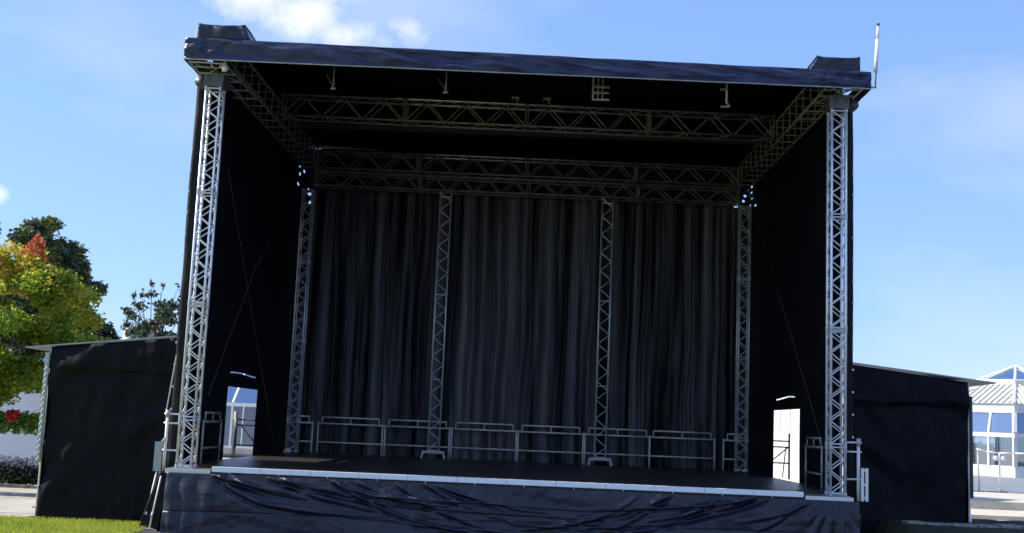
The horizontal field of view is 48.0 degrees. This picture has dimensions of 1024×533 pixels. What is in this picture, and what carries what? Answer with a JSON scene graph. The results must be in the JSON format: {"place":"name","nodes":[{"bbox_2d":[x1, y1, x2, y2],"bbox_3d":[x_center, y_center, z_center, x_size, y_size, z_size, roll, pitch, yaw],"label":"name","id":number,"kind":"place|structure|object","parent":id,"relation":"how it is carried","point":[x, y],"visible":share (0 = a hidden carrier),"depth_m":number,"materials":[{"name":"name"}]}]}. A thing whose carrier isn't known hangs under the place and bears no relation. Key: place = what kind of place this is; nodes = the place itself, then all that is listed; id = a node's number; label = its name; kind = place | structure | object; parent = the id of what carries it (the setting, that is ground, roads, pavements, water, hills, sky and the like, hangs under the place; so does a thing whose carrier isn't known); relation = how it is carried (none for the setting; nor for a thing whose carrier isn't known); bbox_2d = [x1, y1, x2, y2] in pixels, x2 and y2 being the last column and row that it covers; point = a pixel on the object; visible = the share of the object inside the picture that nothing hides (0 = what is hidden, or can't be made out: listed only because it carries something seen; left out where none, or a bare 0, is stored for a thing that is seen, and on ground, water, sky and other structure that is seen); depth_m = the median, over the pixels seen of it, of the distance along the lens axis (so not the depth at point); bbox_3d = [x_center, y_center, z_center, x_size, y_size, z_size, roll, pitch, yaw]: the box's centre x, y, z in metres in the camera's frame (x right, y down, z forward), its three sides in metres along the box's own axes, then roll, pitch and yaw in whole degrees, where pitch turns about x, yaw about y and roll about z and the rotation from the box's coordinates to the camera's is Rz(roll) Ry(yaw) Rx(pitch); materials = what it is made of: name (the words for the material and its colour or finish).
{"place":"outdoors","nodes":[
{"label":"outdoors","id":0,"kind":"place"},
{"bbox_2d":[0,388,41,469],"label":"building","id":1,"kind":"structure","parent":0,"point":[21,445],"depth_m":37.48,"materials":[{"name":"white paint"}]},
{"bbox_2d":[0,514,147,532],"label":"lawn","id":2,"kind":"structure","parent":0,"point":[74,527],"depth_m":20.66,"materials":[{"name":"green plant"}]},
{"bbox_2d":[145,471,157,514],"bbox_3d":[-6.739,4.323,21.341,0.256,1.065,0.140,2,-8,1],"label":"raking prop","id":3,"kind":"object","parent":2,"relation":"on","point":[146,513],"visible":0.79,"depth_m":21.37,"materials":[{"name":"beige paint"}]},
{"bbox_2d":[123,321,133,338],"bbox_3d":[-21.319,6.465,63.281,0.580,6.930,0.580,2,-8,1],"label":"building","id":4,"kind":"structure","parent":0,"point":[128,337],"depth_m":63.45,"materials":[{"name":"white"}]},
{"bbox_2d":[134,529,163,532],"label":"forecourt","id":5,"kind":"structure","parent":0,"point":[148,531],"depth_m":20.72,"materials":[{"name":"concrete"}]},
{"bbox_2d":[873,519,1023,532],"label":"planted bank","id":6,"kind":"structure","parent":5,"relation":"on","point":[891,526],"depth_m":20.87,"materials":[{"name":"green plant"}]},
{"bbox_2d":[901,520,1023,528],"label":"stone edging","id":7,"kind":"object","parent":6,"relation":"on","point":[1012,526],"visible":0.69,"depth_m":21.15,"materials":[{"name":"grey stone"}]},
{"bbox_2d":[284,189,315,452],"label":"truss tower","id":8,"kind":"structure","parent":0,"point":[300,262],"depth_m":31.25,"materials":[{"name":"metal"}]},
{"bbox_2d":[0,447,1010,529],"bbox_3d":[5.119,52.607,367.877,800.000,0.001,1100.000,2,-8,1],"label":"ground","id":9,"kind":"structure","parent":0,"point":[20,502],"depth_m":26.11,"materials":[{"name":"concrete"}]},
{"bbox_2d":[0,483,36,488],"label":"kerb","id":10,"kind":"structure","parent":9,"relation":"on","point":[17,486],"depth_m":30.12,"materials":[{"name":"concrete"}]},
{"bbox_2d":[0,454,39,484],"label":"hedge","id":11,"kind":"object","parent":9,"relation":"on","point":[16,473],"visible":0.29,"depth_m":30.54,"materials":[{"name":"green plant"}]},
{"bbox_2d":[0,234,111,435],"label":"maple tree","id":12,"kind":"object","parent":9,"relation":"on","point":[39,280],"visible":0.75,"depth_m":28.78,"materials":[{"name":"green plant"}]},
{"bbox_2d":[1,215,121,359],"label":"evergreen tree","id":13,"kind":"object","parent":9,"relation":"on","point":[64,254],"visible":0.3,"depth_m":49.67,"materials":[{"name":"green plant"}]},
{"bbox_2d":[25,335,189,521],"bbox_3d":[-8.042,3.283,23.824,3.210,3.683,2.842,2,-8,1],"label":"wing tent","id":14,"kind":"object","parent":9,"relation":"on","point":[101,426],"visible":0.87,"depth_m":22.55,"materials":[{"name":"fabric"}]},
{"bbox_2d":[9,330,256,453],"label":"glasshouse","id":15,"kind":"structure","parent":9,"relation":"on","point":[242,401],"depth_m":60.58,"materials":[{"name":"clear glass"}]},
{"bbox_2d":[120,279,180,338],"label":"young tree","id":16,"kind":"object","parent":9,"relation":"on","point":[164,314],"visible":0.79,"depth_m":43.91,"materials":[{"name":"green plant"}]},
{"bbox_2d":[144,476,161,529],"bbox_3d":[-6.594,4.344,21.159,0.216,0.984,0.149,2,-8,1],"label":"raking prop","id":17,"kind":"object","parent":9,"relation":"on","point":[151,515],"visible":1,"depth_m":21.15,"materials":[{"name":"beige paint"}]},
{"bbox_2d":[223,411,254,457],"bbox_3d":[-6.737,4.804,29.169,1.000,2.220,1.600,2,-8,1],"label":"stair railing","id":18,"kind":"object","parent":9,"relation":"on","point":[233,454],"visible":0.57,"depth_m":29.30,"materials":[{"name":"beige"}]},
{"bbox_2d":[165,452,853,501],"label":"stage deck","id":19,"kind":"structure","parent":9,"relation":"on","point":[640,479],"depth_m":22.65,"materials":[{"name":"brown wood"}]},
{"bbox_2d":[171,62,228,468],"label":"truss tower","id":20,"kind":"structure","parent":19,"relation":"on","point":[210,83],"depth_m":21.91,"materials":[{"name":"metal"}]},
{"bbox_2d":[153,409,178,470],"bbox_3d":[-6.441,3.248,21.517,0.420,1.140,0.104,2,-8,1],"label":"corner guard rail","id":21,"kind":"object","parent":20,"relation":"attached to","point":[158,450],"visible":1,"depth_m":21.46,"materials":[{"name":"silver metal"}]},
{"bbox_2d":[166,355,176,408],"bbox_3d":[-6.397,2.174,21.631,0.127,1.022,0.027,2,-8,1],"label":"ratchet strap","id":22,"kind":"object","parent":21,"relation":"attached to","point":[171,382],"visible":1,"depth_m":21.62,"materials":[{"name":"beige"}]},
{"bbox_2d":[228,170,274,445],"bbox_3d":[-5.822,1.248,25.958,0.008,5.675,6.105,2,-8,1],"label":"brace wire","id":23,"kind":"object","parent":20,"relation":"attached to","point":[250,304],"visible":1,"depth_m":25.53,"materials":[{"name":"grey metal"}]},
{"bbox_2d":[184,37,871,169],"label":"stage roof","id":24,"kind":"structure","parent":20,"relation":"on","point":[306,68],"depth_m":26.70,"materials":[{"name":"fabric"}]},
{"bbox_2d":[196,23,255,40],"bbox_3d":[-5.528,-4.439,22.541,1.086,0.452,1.021,2,-8,1],"label":"hoist cover","id":25,"kind":"object","parent":24,"relation":"attached to","point":[235,32],"visible":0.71,"depth_m":22.08,"materials":[{"name":"black plastic"}]},
{"bbox_2d":[183,61,308,473],"bbox_3d":[-6.013,0.657,27.183,0.030,9.956,10.040,2,-8,1],"label":"side drape","id":26,"kind":"object","parent":24,"relation":"hanging from","point":[259,162],"visible":0.71,"depth_m":26.36,"materials":[{"name":"black fabric"}]},
{"bbox_2d":[166,75,208,467],"bbox_3d":[-6.233,0.068,22.169,0.260,7.750,0.050,2,-8,1],"label":"drape edge strip","id":27,"kind":"object","parent":26,"relation":"attached to","point":[185,282],"visible":0.81,"depth_m":22.16,"materials":[{"name":"black fabric"}]},
{"bbox_2d":[208,171,307,394],"bbox_3d":[-5.723,-0.058,26.837,0.008,6.306,8.115,2,-8,1],"label":"brace wire","id":28,"kind":"object","parent":24,"relation":"attached to","point":[249,283],"visible":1,"depth_m":25.23,"materials":[{"name":"grey metal"}]},
{"bbox_2d":[215,61,318,167],"bbox_3d":[-5.598,-3.542,27.242,0.438,0.618,8.879,2,-8,1],"label":"roof truss","id":29,"kind":"object","parent":24,"relation":"attached to","point":[263,104],"visible":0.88,"depth_m":26.77,"materials":[{"name":"silver metal"}]},
{"bbox_2d":[326,66,335,89],"bbox_3d":[-3.604,-3.798,22.940,0.227,0.570,0.073,1,-8,9],"label":"roof hanger","id":30,"kind":"object","parent":24,"relation":"hanging from","point":[332,88],"visible":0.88,"depth_m":22.91,"materials":[{"name":"grey metal"}]},
{"bbox_2d":[438,71,447,93],"bbox_3d":[-1.366,-3.710,22.894,0.227,0.570,0.073,1,-8,9],"label":"roof hanger","id":31,"kind":"object","parent":24,"relation":"hanging from","point":[445,91],"visible":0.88,"depth_m":22.86,"materials":[{"name":"grey metal"}]},
{"bbox_2d":[289,148,755,469],"bbox_3d":[0.270,1.088,31.838,13.000,8.480,0.371,2,-8,1],"label":"backdrop curtain","id":32,"kind":"object","parent":24,"relation":"hanging from","point":[522,318],"visible":0.66,"depth_m":31.74,"materials":[{"name":"black fabric"}]},
{"bbox_2d":[327,148,723,203],"bbox_3d":[0.365,-2.501,32.041,11.001,1.192,0.104,2,-8,1],"label":"border drape","id":33,"kind":"object","parent":24,"relation":"hanging from","point":[544,170],"visible":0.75,"depth_m":32.05,"materials":[{"name":"black fabric"}]},
{"bbox_2d":[280,93,775,142],"bbox_3d":[0.349,-3.482,26.967,11.511,0.665,0.485,2,-8,1],"label":"roof truss","id":34,"kind":"object","parent":24,"relation":"attached to","point":[649,131],"visible":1,"depth_m":26.89,"materials":[{"name":"silver metal"}]},
{"bbox_2d":[592,77,608,100],"bbox_3d":[1.761,-3.599,22.823,0.339,0.650,0.060,2,-8,1],"label":"cable rack","id":35,"kind":"object","parent":24,"relation":"hanging from","point":[598,92],"visible":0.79,"depth_m":22.79,"materials":[{"name":"metal"}]},
{"bbox_2d":[720,83,729,107],"bbox_3d":[4.221,-3.477,22.770,0.208,0.702,0.060,2,-8,1],"label":"roof hook","id":36,"kind":"object","parent":24,"relation":"hanging from","point":[726,99],"visible":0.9,"depth_m":22.74,"materials":[{"name":"metal"}]},
{"bbox_2d":[747,190,823,448],"bbox_3d":[6.112,0.658,26.409,0.008,6.856,8.415,2,-8,1],"label":"brace wire","id":37,"kind":"object","parent":24,"relation":"attached to","point":[788,326],"visible":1,"depth_m":25.18,"materials":[{"name":"grey metal"}]},
{"bbox_2d":[737,87,839,185],"bbox_3d":[6.288,-3.018,26.991,0.438,0.638,8.879,2,-8,1],"label":"roof truss","id":38,"kind":"object","parent":24,"relation":"attached to","point":[766,151],"visible":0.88,"depth_m":26.82,"materials":[{"name":"silver metal"}]},
{"bbox_2d":[746,88,842,499],"bbox_3d":[6.370,1.240,26.916,0.029,9.756,10.040,2,-8,1],"label":"side drape","id":39,"kind":"object","parent":24,"relation":"hanging from","point":[788,193],"visible":0.8,"depth_m":26.05,"materials":[{"name":"black fabric"}]},
{"bbox_2d":[843,99,853,496],"bbox_3d":[6.405,0.562,21.911,0.198,7.750,0.050,2,-8,1],"label":"drape edge strip","id":40,"kind":"object","parent":39,"relation":"attached to","point":[850,281],"visible":0.69,"depth_m":21.89,"materials":[{"name":"black fabric"}]},
{"bbox_2d":[807,55,859,70],"bbox_3d":[6.126,-3.775,22.278,0.958,0.449,1.001,2,-8,1],"label":"hoist cover","id":41,"kind":"object","parent":24,"relation":"attached to","point":[836,63],"visible":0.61,"depth_m":21.82,"materials":[{"name":"black plastic"}]},
{"bbox_2d":[871,23,879,87],"bbox_3d":[6.883,-3.999,21.842,0.183,1.278,0.066,2,-8,1],"label":"antenna mast","id":42,"kind":"object","parent":24,"relation":"attached to","point":[876,54],"visible":1,"depth_m":21.82,"materials":[{"name":"metal"}]},
{"bbox_2d":[199,411,221,463],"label":"guard rail","id":43,"kind":"object","parent":19,"relation":"on","point":[202,435],"visible":1,"depth_m":22.41,"materials":[{"name":"metal"}]},
{"bbox_2d":[289,415,313,452],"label":"guard rail","id":44,"kind":"object","parent":19,"relation":"on","point":[312,422],"visible":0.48,"depth_m":31.12,"materials":[{"name":"metal"}]},
{"bbox_2d":[316,416,383,455],"bbox_3d":[-4.390,4.582,31.163,1.794,0.993,0.046,2,-8,1],"label":"guard rail","id":45,"kind":"object","parent":19,"relation":"on","point":[350,418],"visible":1,"depth_m":31.18,"materials":[{"name":"metal"}]},
{"bbox_2d":[383,419,450,458],"bbox_3d":[-2.572,4.653,31.126,1.794,0.993,0.046,2,-8,1],"label":"guard rail","id":46,"kind":"object","parent":19,"relation":"on","point":[417,426],"visible":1,"depth_m":31.14,"materials":[{"name":"metal"}]},
{"bbox_2d":[420,192,451,458],"bbox_3d":[-1.962,1.539,31.210,0.668,7.247,0.180,2,-8,1],"label":"truss upright","id":47,"kind":"object","parent":19,"relation":"on","point":[438,451],"visible":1,"depth_m":31.17,"materials":[{"name":"metal"}]},
{"bbox_2d":[313,170,739,205],"bbox_3d":[0.394,-2.153,31.701,11.670,0.495,0.445,2,-8,1],"label":"roof truss","id":48,"kind":"object","parent":47,"relation":"on","point":[637,197],"visible":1,"depth_m":31.63,"materials":[{"name":"silver metal"}]},
{"bbox_2d":[313,149,742,187],"bbox_3d":[0.417,-2.687,31.774,11.810,0.595,0.465,2,-8,1],"label":"roof truss","id":49,"kind":"object","parent":48,"relation":"on","point":[524,176],"visible":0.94,"depth_m":31.67,"materials":[{"name":"silver metal"}]},
{"bbox_2d":[450,422,516,460],"bbox_3d":[-0.763,4.724,31.089,1.794,0.993,0.046,2,-8,1],"label":"guard rail","id":50,"kind":"object","parent":19,"relation":"on","point":[484,429],"visible":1,"depth_m":31.10,"materials":[{"name":"metal"}]},
{"bbox_2d":[139,471,860,532],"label":"stage skirt","id":51,"kind":"object","parent":19,"relation":"hanging from","point":[201,503],"visible":0.94,"depth_m":20.74,"materials":[{"name":"black fabric"}]},
{"bbox_2d":[516,424,583,463],"bbox_3d":[1.035,4.794,31.052,1.794,0.993,0.046,2,-8,1],"label":"guard rail","id":52,"kind":"object","parent":19,"relation":"on","point":[550,432],"visible":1,"depth_m":31.07,"materials":[{"name":"metal"}]},
{"bbox_2d":[587,198,613,465],"bbox_3d":[2.483,1.713,31.119,0.668,7.247,0.180,2,-8,1],"label":"truss upright","id":53,"kind":"object","parent":19,"relation":"on","point":[605,458],"visible":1,"depth_m":31.08,"materials":[{"name":"metal"}]},
{"bbox_2d":[583,427,650,466],"bbox_3d":[2.833,4.865,31.015,1.794,0.993,0.046,2,-8,1],"label":"guard rail","id":54,"kind":"object","parent":19,"relation":"on","point":[617,435],"visible":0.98,"depth_m":31.04,"materials":[{"name":"metal"}]},
{"bbox_2d":[648,430,715,469],"bbox_3d":[4.572,4.933,30.980,1.794,0.993,0.046,2,-8,1],"label":"guard rail","id":55,"kind":"object","parent":19,"relation":"on","point":[682,432],"visible":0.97,"depth_m":31.00,"materials":[{"name":"metal"}]},
{"bbox_2d":[722,433,744,469],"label":"guard rail","id":56,"kind":"object","parent":19,"relation":"on","point":[723,458],"visible":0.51,"depth_m":30.89,"materials":[{"name":"metal"}]},
{"bbox_2d":[734,205,751,471],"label":"truss tower","id":57,"kind":"structure","parent":19,"relation":"on","point":[747,351],"depth_m":31.00,"materials":[{"name":"metal"}]},
{"bbox_2d":[805,437,822,490],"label":"guard rail","id":58,"kind":"object","parent":19,"relation":"on","point":[817,447],"visible":1,"depth_m":22.13,"materials":[{"name":"metal"}]},
{"bbox_2d":[773,433,796,482],"bbox_3d":[6.751,5.317,28.896,0.800,2.250,1.600,2,-8,1],"label":"stair railing","id":59,"kind":"object","parent":9,"relation":"on","point":[786,448],"visible":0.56,"depth_m":29.16,"materials":[{"name":"silver metal"}]},
{"bbox_2d":[773,397,842,490],"bbox_3d":[10.379,6.346,39.951,5.240,3.500,2.460,-4,-10,39],"label":"container","id":60,"kind":"object","parent":9,"relation":"on","point":[786,422],"visible":0.04,"depth_m":39.26,"materials":[{"name":"white paint"}]},
{"bbox_2d":[853,362,995,532],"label":"wing tent","id":61,"kind":"object","parent":9,"relation":"on","point":[913,431],"visible":0.87,"depth_m":22.25,"materials":[{"name":"fabric"}]},
{"bbox_2d":[970,492,1023,510],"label":"step","id":62,"kind":"object","parent":9,"relation":"on","point":[997,501],"depth_m":37.12,"materials":[{"name":"white concrete"}]},
{"bbox_2d":[971,509,1023,520],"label":"step","id":63,"kind":"object","parent":9,"relation":"on","point":[1011,515],"depth_m":34.26,"materials":[{"name":"white concrete"}]},
{"bbox_2d":[0,0,1023,446],"label":"sky","id":64,"kind":"structure","parent":0,"point":[98,97],"materials":[{"name":"blue"}]},
{"bbox_2d":[821,96,858,496],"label":"truss tower","id":65,"kind":"structure","parent":0,"point":[841,107],"depth_m":21.66,"materials":[{"name":"metal"}]},
{"bbox_2d":[847,438,867,501],"bbox_3d":[6.358,3.748,21.250,0.405,1.140,0.114,2,-8,1],"label":"corner guard rail","id":66,"kind":"object","parent":65,"relation":"attached to","point":[858,442],"visible":1,"depth_m":21.19,"materials":[{"name":"silver metal"}]},
{"bbox_2d":[973,442,997,464],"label":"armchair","id":67,"kind":"object","parent":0,"point":[982,455],"visible":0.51,"depth_m":67.04,"materials":[{"name":"white fabric"}]},
{"bbox_2d":[969,365,1023,477],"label":"pavilion","id":68,"kind":"structure","parent":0,"point":[998,411],"depth_m":66.37,"materials":[{"name":"white paint"}]},
{"bbox_2d":[973,438,996,454],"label":"window","id":69,"kind":"structure","parent":68,"relation":"in","point":[995,439],"depth_m":75.30,"materials":[{"name":"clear glass"}]},
{"bbox_2d":[987,436,989,464],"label":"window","id":70,"kind":"structure","parent":68,"relation":"in","point":[988,438],"depth_m":65.68,"materials":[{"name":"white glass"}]},
{"bbox_2d":[973,412,1011,432],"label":"sloping window","id":71,"kind":"structure","parent":68,"relation":"in","point":[982,421],"depth_m":66.06,"materials":[{"name":"blue glass"}]},
{"bbox_2d":[1012,437,1017,465],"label":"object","id":72,"kind":"structure","parent":68,"relation":"in","point":[1014,440],"depth_m":64.55,"materials":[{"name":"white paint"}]},
{"bbox_2d":[1012,412,1023,432],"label":"sloping window","id":73,"kind":"structure","parent":68,"relation":"in","point":[1017,418],"depth_m":65.09,"materials":[{"name":"blue glass"}]},
{"bbox_2d":[973,461,1023,493],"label":"wall","id":74,"kind":"structure","parent":0,"point":[989,483],"depth_m":53.63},
{"bbox_2d":[974,448,1023,493],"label":"barrier","id":75,"kind":"object","parent":74,"relation":"on","point":[998,458],"visible":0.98,"depth_m":44.11,"materials":[{"name":"white metal"}]},
{"bbox_2d":[1000,446,1023,466],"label":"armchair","id":76,"kind":"object","parent":74,"relation":"on","point":[1009,460],"visible":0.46,"depth_m":66.49,"materials":[{"name":"white fabric"}]}
]}

